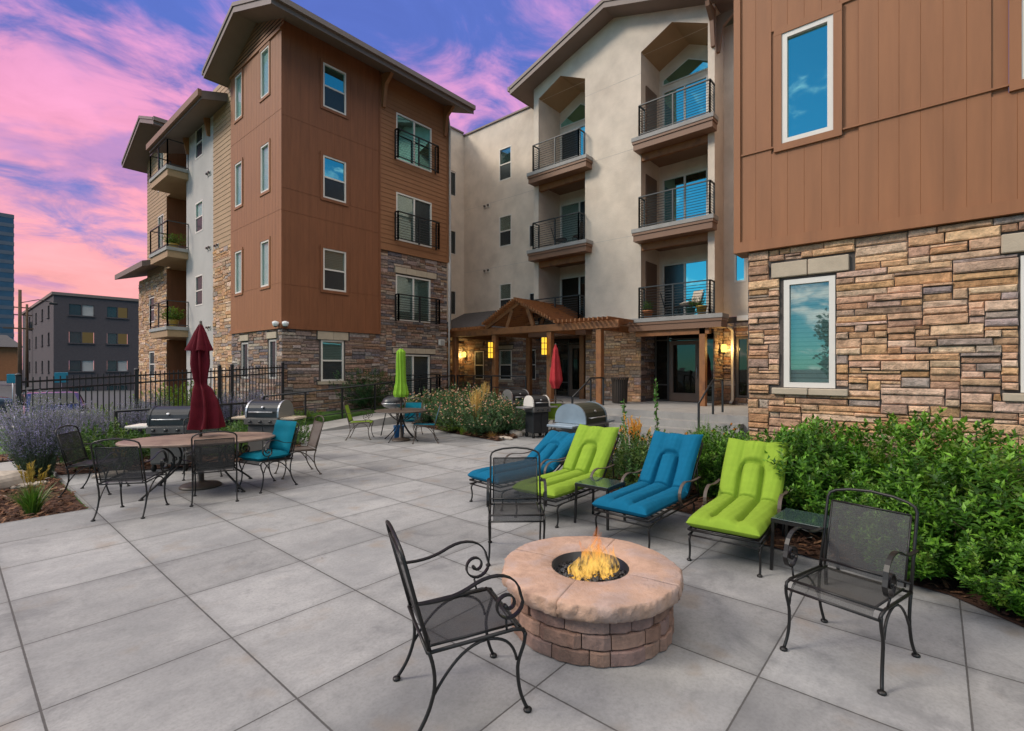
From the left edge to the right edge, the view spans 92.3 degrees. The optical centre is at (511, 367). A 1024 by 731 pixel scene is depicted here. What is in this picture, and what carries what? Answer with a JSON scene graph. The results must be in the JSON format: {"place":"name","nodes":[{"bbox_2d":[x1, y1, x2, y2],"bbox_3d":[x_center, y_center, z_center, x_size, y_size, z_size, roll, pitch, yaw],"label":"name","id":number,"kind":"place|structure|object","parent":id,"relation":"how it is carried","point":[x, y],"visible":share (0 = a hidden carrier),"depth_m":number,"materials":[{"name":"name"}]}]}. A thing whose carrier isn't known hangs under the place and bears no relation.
{"place":"outdoors","nodes":[
{"label":"outdoors","id":0,"kind":"place"},
{"bbox_2d":[0,213,13,339],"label":"office tower","id":1,"kind":"structure","parent":0,"point":[6,269],"depth_m":198.24,"materials":[{"name":"glass"}]},
{"bbox_2d":[0,335,22,380],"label":"house","id":2,"kind":"structure","parent":0,"point":[8,355],"depth_m":91.10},
{"bbox_2d":[6,461,61,515],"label":"ornamental grass","id":3,"kind":"object","parent":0,"point":[32,500],"depth_m":5.98,"materials":[{"name":"green plant"}]},
{"bbox_2d":[0,370,154,425],"bbox_3d":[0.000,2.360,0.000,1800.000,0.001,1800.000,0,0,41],"label":"ground","id":4,"kind":"structure","parent":0,"point":[5,389],"depth_m":42.05,"materials":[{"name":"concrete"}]},
{"bbox_2d":[3,290,57,392],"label":"utility pole","id":5,"kind":"object","parent":4,"relation":"on","point":[20,328],"visible":0.91,"depth_m":45.01,"materials":[{"name":"brown wood"}]},
{"bbox_2d":[13,391,89,423],"bbox_3d":[-17.874,1.638,19.061,4.530,1.437,1.830,0,0,41],"label":"parked car","id":6,"kind":"object","parent":4,"relation":"on","point":[63,396],"visible":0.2,"depth_m":18.53,"materials":[{"name":"black paint"}]},
{"bbox_2d":[22,292,139,390],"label":"apartment block","id":7,"kind":"structure","parent":4,"relation":"on","point":[76,335],"depth_m":51.50,"materials":[{"name":"paint"}]},
{"bbox_2d":[0,419,237,508],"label":"lawn","id":8,"kind":"structure","parent":0,"point":[52,476],"depth_m":9.51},
{"bbox_2d":[0,476,88,522],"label":"planting bed","id":9,"kind":"object","parent":8,"relation":"on","point":[67,501],"visible":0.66,"depth_m":6.39,"materials":[{"name":"brown soil"}]},
{"bbox_2d":[0,470,27,489],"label":"landscape rock","id":10,"kind":"object","parent":9,"relation":"on","point":[9,478],"visible":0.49,"depth_m":7.28,"materials":[{"name":"stone"}]},
{"bbox_2d":[0,389,85,479],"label":"russian sage","id":11,"kind":"object","parent":9,"relation":"on","point":[36,442],"visible":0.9,"depth_m":7.77,"materials":[{"name":"purple plant"}]},
{"bbox_2d":[14,362,283,462],"bbox_3d":[-7.891,0.825,11.779,0.094,2.030,6.201,0,0,20],"label":"fence","id":12,"kind":"object","parent":8,"relation":"on","point":[136,382],"visible":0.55,"depth_m":10.98,"materials":[{"name":"metal"}]},
{"bbox_2d":[263,375,454,424],"bbox_3d":[-4.534,1.043,16.265,0.048,1.554,7.144,0,0,41],"label":"handrail","id":13,"kind":"object","parent":8,"relation":"on","point":[305,406],"visible":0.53,"depth_m":15.36,"materials":[{"name":"metal"}]},
{"bbox_2d":[223,400,432,431],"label":"earth bank","id":14,"kind":"structure","parent":0,"point":[333,417],"depth_m":15.42,"materials":[{"name":"soil"}]},
{"bbox_2d":[329,367,395,409],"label":"leafy shrub","id":15,"kind":"object","parent":14,"relation":"on","point":[365,391],"visible":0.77,"depth_m":16.51,"materials":[{"name":"green plant"}]},
{"bbox_2d":[0,0,736,369],"label":"sky","id":16,"kind":"structure","parent":0,"point":[77,77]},
{"bbox_2d":[0,421,1023,730],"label":"patio","id":17,"kind":"structure","parent":0,"point":[278,603],"depth_m":3.28,"materials":[{"name":"concrete"}]},
{"bbox_2d":[55,425,129,497],"bbox_3d":[-5.886,1.268,6.913,0.675,0.944,0.552,0,0,-14],"label":"patio chair","id":18,"kind":"object","parent":17,"relation":"on","point":[72,446],"visible":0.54,"depth_m":6.80,"materials":[{"name":"brown metal"}]},
{"bbox_2d":[90,438,168,521],"bbox_3d":[-4.561,1.268,5.886,0.552,0.944,0.676,0,0,-11],"label":"patio chair","id":19,"kind":"object","parent":17,"relation":"on","point":[116,465],"visible":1,"depth_m":5.66,"materials":[{"name":"brown metal"}]},
{"bbox_2d":[0,442,302,474],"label":"planting bed","id":20,"kind":"object","parent":17,"relation":"on","point":[60,470],"visible":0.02,"depth_m":8.53,"materials":[{"name":"brown soil"}]},
{"bbox_2d":[60,400,113,448],"bbox_3d":[-7.948,1.164,9.176,0.906,1.154,0.892,0,0,41],"label":"russian sage","id":21,"kind":"object","parent":20,"relation":"on","point":[91,418],"visible":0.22,"depth_m":9.16,"materials":[{"name":"purple plant"}]},
{"bbox_2d":[58,417,135,469],"bbox_3d":[-7.327,1.359,8.673,1.108,0.942,1.083,0,0,-39],"label":"leafy shrub","id":22,"kind":"object","parent":20,"relation":"on","point":[88,441],"visible":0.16,"depth_m":8.61,"materials":[{"name":"green plant"}]},
{"bbox_2d":[81,421,149,466],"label":"leafy shrub","id":23,"kind":"object","parent":20,"relation":"on","point":[145,451],"visible":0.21,"depth_m":8.58,"materials":[{"name":"green plant"}]},
{"bbox_2d":[107,396,151,438],"bbox_3d":[-8.316,1.164,10.733,0.881,1.154,0.867,0,0,-22],"label":"russian sage","id":24,"kind":"object","parent":20,"relation":"on","point":[132,419],"visible":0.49,"depth_m":10.61,"materials":[{"name":"purple plant"}]},
{"bbox_2d":[125,406,193,471],"bbox_3d":[-5.777,1.192,8.418,1.340,1.092,0.590,0,0,-8],"label":"gas grill","id":25,"kind":"object","parent":17,"relation":"on","point":[164,420],"visible":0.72,"depth_m":8.22,"materials":[{"name":"metal"}]},
{"bbox_2d":[115,432,274,500],"bbox_3d":[-4.483,1.373,7.080,1.960,0.733,1.240,0,0,-22],"label":"patio table","id":26,"kind":"object","parent":17,"relation":"on","point":[179,441],"visible":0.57,"depth_m":6.93,"materials":[{"name":"stone"}]},
{"bbox_2d":[179,321,225,490],"bbox_3d":[-4.561,0.523,7.235,0.540,2.434,0.574,0,0,41],"label":"patio umbrella","id":27,"kind":"object","parent":17,"relation":"on","point":[206,411],"visible":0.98,"depth_m":7.16,"materials":[{"name":"red fabric"}]},
{"bbox_2d":[189,431,238,506],"bbox_3d":[-3.929,1.268,6.517,0.552,0.944,0.676,0,0,-29],"label":"patio chair","id":28,"kind":"object","parent":17,"relation":"on","point":[213,455],"visible":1,"depth_m":6.31,"materials":[{"name":"brown metal"}]},
{"bbox_2d":[216,387,243,428],"bbox_3d":[-7.539,1.092,12.979,0.881,1.298,0.867,0,0,32],"label":"russian sage","id":29,"kind":"object","parent":17,"relation":"on","point":[226,411],"visible":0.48,"depth_m":12.92,"materials":[{"name":"purple plant"}]},
{"bbox_2d":[238,420,298,493],"bbox_3d":[-3.558,1.268,7.216,0.552,0.944,0.678,0,0,29],"label":"patio chair","id":30,"kind":"object","parent":17,"relation":"on","point":[281,444],"visible":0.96,"depth_m":7.24,"materials":[{"name":"fabric"}]},
{"bbox_2d":[231,400,306,456],"bbox_3d":[-4.620,1.172,9.340,1.260,1.132,0.590,0,0,6],"label":"gas grill","id":31,"kind":"object","parent":17,"relation":"on","point":[261,415],"visible":0.67,"depth_m":9.16,"materials":[{"name":"metal"}]},
{"bbox_2d":[274,415,323,478],"bbox_3d":[-3.488,1.268,8.082,0.676,0.944,0.552,0,0,-37],"label":"patio chair","id":32,"kind":"object","parent":17,"relation":"on","point":[315,434],"visible":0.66,"depth_m":8.13,"materials":[{"name":"brown metal"}]},
{"bbox_2d":[296,399,461,431],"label":"ramp","id":33,"kind":"structure","parent":17,"relation":"on","point":[376,418],"depth_m":14.81,"materials":[{"name":"concrete"}]},
{"bbox_2d":[374,408,426,442],"bbox_3d":[-2.660,1.372,11.794,1.240,0.730,1.240,0,0,24],"label":"round table","id":34,"kind":"object","parent":17,"relation":"on","point":[389,411],"visible":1,"depth_m":11.68,"materials":[{"name":"brown metal"}]},
{"bbox_2d":[392,346,409,441],"bbox_3d":[-2.660,0.603,11.794,0.440,2.274,0.440,0,0,41],"label":"patio umbrella","id":35,"kind":"object","parent":17,"relation":"on","point":[400,388],"visible":1,"depth_m":11.71,"materials":[{"name":"green fabric"}]},
{"bbox_2d":[385,520,531,730],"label":"patio chair","id":36,"kind":"object","parent":17,"relation":"on","point":[465,613],"visible":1,"depth_m":2.52,"materials":[{"name":"brown metal"}]},
{"bbox_2d":[412,421,519,440],"bbox_3d":[-1.011,1.690,14.399,2.744,0.126,5.088,0,0,-41],"label":"planting bed","id":37,"kind":"object","parent":17,"relation":"on","point":[496,438],"visible":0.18,"depth_m":12.57,"materials":[{"name":"brown soil"}]},
{"bbox_2d":[404,386,451,422],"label":"rose bush","id":38,"kind":"object","parent":37,"relation":"on","point":[428,418],"visible":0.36,"depth_m":14.71,"materials":[{"name":"green plant"}]},
{"bbox_2d":[425,387,473,421],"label":"rose bush","id":39,"kind":"object","parent":37,"relation":"on","point":[455,396],"visible":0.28,"depth_m":14.30,"materials":[{"name":"green plant"}]},
{"bbox_2d":[433,395,481,430],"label":"rose bush","id":40,"kind":"object","parent":37,"relation":"on","point":[444,411],"visible":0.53,"depth_m":13.22,"materials":[{"name":"green plant"}]},
{"bbox_2d":[454,397,514,435],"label":"rose bush","id":41,"kind":"object","parent":37,"relation":"on","point":[482,426],"visible":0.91,"depth_m":12.29,"materials":[{"name":"green plant"}]},
{"bbox_2d":[482,396,525,433],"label":"rose bush","id":42,"kind":"object","parent":37,"relation":"on","point":[516,424],"visible":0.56,"depth_m":12.65,"materials":[{"name":"green plant"}]},
{"bbox_2d":[499,389,528,421],"bbox_3d":[0.130,1.182,14.408,1.020,1.112,0.590,0,0,-35],"label":"gas grill","id":43,"kind":"object","parent":17,"relation":"on","point":[513,395],"visible":0.41,"depth_m":14.22,"materials":[{"name":"metal"}]},
{"bbox_2d":[486,447,546,565],"bbox_3d":[0.037,1.268,4.644,0.552,0.944,0.676,0,0,-1],"label":"patio chair","id":44,"kind":"object","parent":17,"relation":"on","point":[515,479],"visible":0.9,"depth_m":4.85,"materials":[{"name":"brown metal"}]},
{"bbox_2d":[468,430,574,502],"bbox_3d":[0.224,1.339,6.731,1.673,0.803,0.702,0,0,-44],"label":"chaise lounge","id":45,"kind":"object","parent":17,"relation":"on","point":[553,445],"visible":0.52,"depth_m":6.86,"materials":[{"name":"fabric"}]},
{"bbox_2d":[516,395,557,437],"bbox_3d":[0.640,1.213,12.352,1.020,1.051,0.529,0,0,-30],"label":"gas grill","id":46,"kind":"object","parent":17,"relation":"on","point":[537,408],"visible":0.96,"depth_m":12.21,"materials":[{"name":"metal"}]},
{"bbox_2d":[548,343,562,431],"bbox_3d":[1.197,0.528,13.564,0.414,2.424,0.400,0,0,41],"label":"patio umbrella","id":47,"kind":"object","parent":17,"relation":"on","point":[555,379],"visible":0.94,"depth_m":13.48,"materials":[{"name":"red fabric"}]},
{"bbox_2d":[515,424,619,527],"bbox_3d":[0.709,1.257,6.075,0.702,0.966,1.508,0,0,40],"label":"chaise lounge","id":48,"kind":"object","parent":17,"relation":"on","point":[590,452],"visible":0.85,"depth_m":6.26,"materials":[{"name":"fabric"}]},
{"bbox_2d":[547,401,614,464],"bbox_3d":[1.280,1.182,8.869,0.712,1.114,1.460,0,0,40],"label":"gas grill","id":49,"kind":"object","parent":17,"relation":"on","point":[569,418],"visible":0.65,"depth_m":8.64,"materials":[{"name":"silver metal"}]},
{"bbox_2d":[501,536,683,667],"bbox_3d":[0.536,1.547,3.398,1.226,0.380,1.229,0,0,41],"label":"fire pit","id":50,"kind":"object","parent":17,"relation":"on","point":[622,616],"visible":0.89,"depth_m":3.00,"materials":[{"name":"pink stone"}]},
{"bbox_2d":[568,556,618,580],"bbox_3d":[0.562,1.270,3.408,0.248,0.329,0.367,0,0,84],"label":"gas flame","id":51,"kind":"object","parent":50,"relation":"on","point":[576,570],"visible":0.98,"depth_m":3.37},
{"bbox_2d":[574,476,625,529],"bbox_3d":[0.996,1.514,5.561,0.430,0.453,0.430,0,0,39],"label":"side table","id":52,"kind":"object","parent":17,"relation":"on","point":[593,483],"visible":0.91,"depth_m":5.52,"materials":[{"name":"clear glass"}]},
{"bbox_2d":[592,430,703,548],"bbox_3d":[1.528,1.257,5.382,0.702,0.966,1.508,0,0,41],"label":"chaise lounge","id":53,"kind":"object","parent":17,"relation":"on","point":[666,479],"visible":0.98,"depth_m":5.47,"materials":[{"name":"fabric"}]},
{"bbox_2d":[607,414,742,439],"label":"steps","id":54,"kind":"structure","parent":17,"relation":"on","point":[679,426],"depth_m":12.88,"materials":[{"name":"concrete"}]},
{"bbox_2d":[686,438,790,577],"bbox_3d":[2.258,1.265,4.828,0.702,0.950,1.527,0,0,37],"label":"chaise lounge","id":55,"kind":"object","parent":17,"relation":"on","point":[747,501],"visible":0.98,"depth_m":4.92,"materials":[{"name":"fabric"}]},
{"bbox_2d":[770,508,839,569],"bbox_3d":[2.525,1.514,4.241,0.430,0.453,0.430,0,0,45],"label":"side table","id":56,"kind":"object","parent":17,"relation":"on","point":[799,518],"visible":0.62,"depth_m":4.23,"materials":[{"name":"green glass"}]},
{"bbox_2d":[602,458,1023,626],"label":"planting bed","id":57,"kind":"object","parent":17,"relation":"on","point":[806,543],"visible":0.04,"depth_m":4.53,"materials":[{"name":"brown soil"}]},
{"bbox_2d":[611,425,646,483],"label":"leafy shrub","id":58,"kind":"object","parent":57,"relation":"on","point":[621,456],"visible":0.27,"depth_m":7.26,"materials":[{"name":"green plant"}]},
{"bbox_2d":[606,427,665,488],"bbox_3d":[1.801,1.287,6.735,1.137,0.921,1.338,0,0,41],"label":"leafy shrub","id":59,"kind":"object","parent":57,"relation":"on","point":[635,464],"visible":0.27,"depth_m":6.65,"materials":[{"name":"green plant"}]},
{"bbox_2d":[692,428,775,500],"bbox_3d":[2.774,1.246,6.162,1.261,1.017,1.028,0,0,24],"label":"leafy shrub","id":60,"kind":"object","parent":57,"relation":"on","point":[710,472],"visible":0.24,"depth_m":6.04,"materials":[{"name":"green plant"}]},
{"bbox_2d":[756,414,877,511],"bbox_3d":[3.255,1.138,5.476,1.370,1.241,1.681,0,0,41],"label":"leafy shrub","id":61,"kind":"object","parent":57,"relation":"on","point":[802,440],"visible":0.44,"depth_m":5.04,"materials":[{"name":"green plant"}]},
{"bbox_2d":[776,448,905,515],"bbox_3d":[3.370,1.282,4.930,1.378,0.943,1.123,0,0,10],"label":"leafy shrub","id":62,"kind":"object","parent":57,"relation":"on","point":[819,508],"visible":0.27,"depth_m":4.81,"materials":[{"name":"green plant"}]},
{"bbox_2d":[823,477,931,522],"bbox_3d":[3.372,1.391,4.473,0.850,0.720,1.042,0,0,-8],"label":"leafy shrub","id":63,"kind":"object","parent":57,"relation":"on","point":[873,497],"visible":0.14,"depth_m":4.42,"materials":[{"name":"green plant"}]},
{"bbox_2d":[871,498,958,581],"bbox_3d":[3.262,1.439,4.051,0.822,0.620,0.924,0,0,32],"label":"leafy shrub","id":64,"kind":"object","parent":57,"relation":"on","point":[924,565],"visible":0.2,"depth_m":3.77,"materials":[{"name":"green plant"}]},
{"bbox_2d":[847,406,1023,543],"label":"leafy shrub","id":65,"kind":"object","parent":57,"relation":"on","point":[904,447],"visible":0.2,"depth_m":4.47,"materials":[{"name":"green plant"}]},
{"bbox_2d":[881,476,1017,580],"bbox_3d":[3.579,1.317,4.095,0.859,0.882,1.090,0,0,11],"label":"leafy shrub","id":66,"kind":"object","parent":57,"relation":"on","point":[921,503],"visible":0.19,"depth_m":3.85,"materials":[{"name":"green plant"}]},
{"bbox_2d":[881,436,1023,574],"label":"leafy shrub","id":67,"kind":"object","parent":57,"relation":"on","point":[989,464],"visible":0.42,"depth_m":3.74,"materials":[{"name":"green plant"}]},
{"bbox_2d":[949,514,1023,619],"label":"leafy shrub","id":68,"kind":"object","parent":57,"relation":"on","point":[998,588],"visible":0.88,"depth_m":3.40,"materials":[{"name":"green plant"}]},
{"bbox_2d":[988,496,1023,581],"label":"leafy shrub","id":69,"kind":"object","parent":57,"relation":"on","point":[1020,567],"visible":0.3,"depth_m":3.42,"materials":[{"name":"green plant"}]},
{"bbox_2d":[780,488,920,695],"bbox_3d":[2.078,1.268,3.013,0.676,0.944,0.552,0,0,-36],"label":"patio chair","id":70,"kind":"object","parent":17,"relation":"on","point":[870,541],"visible":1,"depth_m":3.06,"materials":[{"name":"brown metal"}]},
{"bbox_2d":[733,0,1023,481],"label":"apartment wing","id":71,"kind":"structure","parent":17,"relation":"on","point":[878,243],"depth_m":5.47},
{"bbox_2d":[774,2,841,152],"bbox_3d":[3.568,-3.450,5.939,0.710,1.530,0.115,0,0,41],"label":"window","id":72,"kind":"structure","parent":71,"relation":"in","point":[807,50],"depth_m":5.93,"materials":[{"name":"glass"}]},
{"bbox_2d":[784,275,834,387],"bbox_3d":[3.621,-0.425,5.985,0.540,1.330,0.097,0,0,41],"label":"window","id":73,"kind":"structure","parent":71,"relation":"in","point":[809,303],"depth_m":6.00,"materials":[{"name":"glass"}]},
{"bbox_2d":[1009,0,1023,92],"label":"window","id":74,"kind":"structure","parent":71,"relation":"in","point":[1016,7],"depth_m":4.75,"materials":[{"name":"beige plastic"}]},
{"bbox_2d":[1020,255,1023,392],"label":"window","id":75,"kind":"structure","parent":71,"relation":"in","point":[1021,257],"depth_m":4.77,"materials":[{"name":"beige plastic"}]},
{"bbox_2d":[460,392,747,435],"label":"terrace","id":76,"kind":"structure","parent":0,"point":[731,413],"depth_m":14.07,"materials":[{"name":"concrete"}]},
{"bbox_2d":[115,0,475,415],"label":"apartment wing","id":77,"kind":"structure","parent":76,"relation":"on","point":[294,165],"depth_m":17.17,"materials":[{"name":"wood"}]},
{"bbox_2d":[234,68,242,124],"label":"window","id":78,"kind":"structure","parent":77,"relation":"in","point":[238,78],"depth_m":17.12,"materials":[{"name":"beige glass"}]},
{"bbox_2d":[234,157,242,210],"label":"window","id":79,"kind":"structure","parent":77,"relation":"in","point":[238,165],"depth_m":17.12,"materials":[{"name":"beige glass"}]},
{"bbox_2d":[234,247,242,296],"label":"window","id":80,"kind":"structure","parent":77,"relation":"in","point":[238,253],"depth_m":17.12,"materials":[{"name":"beige glass"}]},
{"bbox_2d":[259,41,269,102],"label":"window","id":81,"kind":"structure","parent":77,"relation":"in","point":[264,54],"depth_m":15.75,"materials":[{"name":"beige glass"}]},
{"bbox_2d":[259,138,269,196],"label":"window","id":82,"kind":"structure","parent":77,"relation":"in","point":[264,148],"depth_m":15.75,"materials":[{"name":"glass"}]},
{"bbox_2d":[259,236,269,289],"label":"window","id":83,"kind":"structure","parent":77,"relation":"in","point":[264,244],"depth_m":15.75,"materials":[{"name":"glass"}]},
{"bbox_2d":[321,340,343,380],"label":"window","id":84,"kind":"structure","parent":77,"relation":"in","point":[332,351],"depth_m":16.21,"materials":[{"name":"glass"}]},
{"bbox_2d":[320,58,348,119],"bbox_3d":[-5.861,-9.165,16.208,0.115,1.610,1.000,0,0,41],"label":"window","id":85,"kind":"structure","parent":77,"relation":"in","point":[334,80],"depth_m":16.19,"materials":[{"name":"glass"}]},
{"bbox_2d":[320,151,348,206],"bbox_3d":[-5.861,-6.200,16.208,0.115,1.560,1.000,0,0,41],"label":"window","id":86,"kind":"structure","parent":77,"relation":"in","point":[334,170],"depth_m":16.20,"materials":[{"name":"glass"}]},
{"bbox_2d":[320,244,348,294],"bbox_3d":[-5.861,-3.205,16.208,0.115,1.530,1.000,0,0,41],"label":"window","id":87,"kind":"structure","parent":77,"relation":"in","point":[334,261],"depth_m":16.21,"materials":[{"name":"glass"}]},
{"bbox_2d":[396,274,429,322],"bbox_3d":[-3.772,-2.605,18.718,0.097,1.690,1.630,0,0,41],"label":"window","id":88,"kind":"structure","parent":77,"relation":"in","point":[408,285],"depth_m":18.69,"materials":[{"name":"glass"}]},
{"bbox_2d":[396,112,431,172],"bbox_3d":[-3.734,-8.520,18.686,0.097,1.720,1.670,0,0,41],"label":"window","id":89,"kind":"structure","parent":77,"relation":"in","point":[403,122],"depth_m":18.64,"materials":[{"name":"glass"}]},
{"bbox_2d":[396,192,431,247],"bbox_3d":[-3.734,-5.580,18.686,0.097,1.760,1.670,0,0,41],"label":"window","id":90,"kind":"structure","parent":77,"relation":"in","point":[404,203],"depth_m":18.67,"materials":[{"name":"glass"}]},
{"bbox_2d":[402,355,429,398],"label":"window","id":91,"kind":"structure","parent":77,"relation":"in","point":[415,364],"depth_m":18.88,"materials":[{"name":"glass"}]},
{"bbox_2d":[447,297,633,404],"bbox_3d":[1.007,-0.687,19.111,8.350,3.755,3.150,0,0,41],"label":"pergola","id":92,"kind":"object","parent":76,"relation":"on","point":[514,317],"visible":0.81,"depth_m":18.47,"materials":[{"name":"brown wood"}]},
{"bbox_2d":[447,0,747,405],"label":"apartment wing","id":93,"kind":"structure","parent":76,"relation":"on","point":[615,135],"depth_m":17.91,"materials":[{"name":"paint"}]},
{"bbox_2d":[499,145,510,181],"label":"window","id":94,"kind":"structure","parent":93,"relation":"in","point":[504,153],"depth_m":22.43,"materials":[{"name":"glass"}]},
{"bbox_2d":[499,214,510,246],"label":"window","id":95,"kind":"structure","parent":93,"relation":"in","point":[504,221],"depth_m":22.43,"materials":[{"name":"glass"}]},
{"bbox_2d":[499,350,511,379],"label":"window","id":96,"kind":"structure","parent":93,"relation":"in","point":[505,356],"depth_m":22.45,"materials":[{"name":"glass"}]},
{"bbox_2d":[560,103,584,128],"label":"gable window","id":97,"kind":"structure","parent":93,"relation":"in","point":[578,114],"depth_m":20.61,"materials":[{"name":"green glass"}]},
{"bbox_2d":[561,124,584,159],"bbox_3d":[2.839,-9.010,20.583,1.900,2.180,0.097,0,0,41],"label":"balcony door","id":98,"kind":"structure","parent":93,"relation":"in","point":[582,127],"depth_m":20.82,"materials":[{"name":"black glass"}]},
{"bbox_2d":[561,199,584,243],"bbox_3d":[2.839,-5.890,20.583,1.900,2.180,0.097,0,0,41],"label":"balcony door","id":99,"kind":"structure","parent":93,"relation":"in","point":[579,206],"depth_m":20.88,"materials":[{"name":"beige glass"}]},
{"bbox_2d":[561,275,584,313],"bbox_3d":[2.839,-2.790,20.583,1.900,2.140,0.097,0,0,41],"label":"balcony door","id":100,"kind":"structure","parent":93,"relation":"in","point":[574,285],"depth_m":20.79,"materials":[{"name":"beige glass"}]},
{"bbox_2d":[646,261,656,316],"bbox_3d":[5.015,-2.745,17.699,0.038,2.050,0.850,0,0,41],"label":"door","id":101,"kind":"structure","parent":93,"relation":"in","point":[651,269],"depth_m":17.67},
{"bbox_2d":[646,174,656,226],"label":"door","id":102,"kind":"structure","parent":93,"relation":"in","point":[651,184],"depth_m":17.67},
{"bbox_2d":[646,86,656,133],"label":"door","id":103,"kind":"structure","parent":93,"relation":"in","point":[650,95],"depth_m":17.60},
{"bbox_2d":[669,340,698,401],"bbox_3d":[6.011,0.110,17.194,1.070,2.120,0.128,0,0,41],"label":"lobby door","id":104,"kind":"structure","parent":93,"relation":"in","point":[689,397],"depth_m":17.23,"materials":[{"name":"metal"}]},
{"bbox_2d":[662,58,707,86],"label":"gable window","id":105,"kind":"structure","parent":93,"relation":"in","point":[691,66],"depth_m":17.51,"materials":[{"name":"beige glass"}]},
{"bbox_2d":[663,75,707,127],"bbox_3d":[6.216,-9.055,17.669,1.640,2.270,0.097,0,0,41],"label":"balcony door","id":106,"kind":"structure","parent":93,"relation":"in","point":[703,78],"depth_m":17.62,"materials":[{"name":"glass"}]},
{"bbox_2d":[663,168,707,222],"bbox_3d":[6.216,-5.880,17.669,1.640,2.160,0.097,0,0,41],"label":"balcony door","id":107,"kind":"structure","parent":93,"relation":"in","point":[699,175],"depth_m":17.62,"materials":[{"name":"glass"}]},
{"bbox_2d":[663,259,707,316],"bbox_3d":[6.216,-2.760,17.669,1.640,2.080,0.097,0,0,41],"label":"balcony door","id":108,"kind":"structure","parent":93,"relation":"in","point":[695,270],"depth_m":17.64,"materials":[{"name":"glass"}]},
{"bbox_2d":[737,337,747,396],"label":"window","id":109,"kind":"structure","parent":93,"relation":"in","point":[742,342],"depth_m":15.81,"materials":[{"name":"brown glass"}]},
{"bbox_2d":[611,377,628,402],"bbox_3d":[3.637,0.743,16.610,0.620,0.855,0.620,0,0,41],"label":"trash bin","id":110,"kind":"object","parent":76,"relation":"on","point":[619,389],"visible":0.97,"depth_m":16.39,"materials":[{"name":"metal"}]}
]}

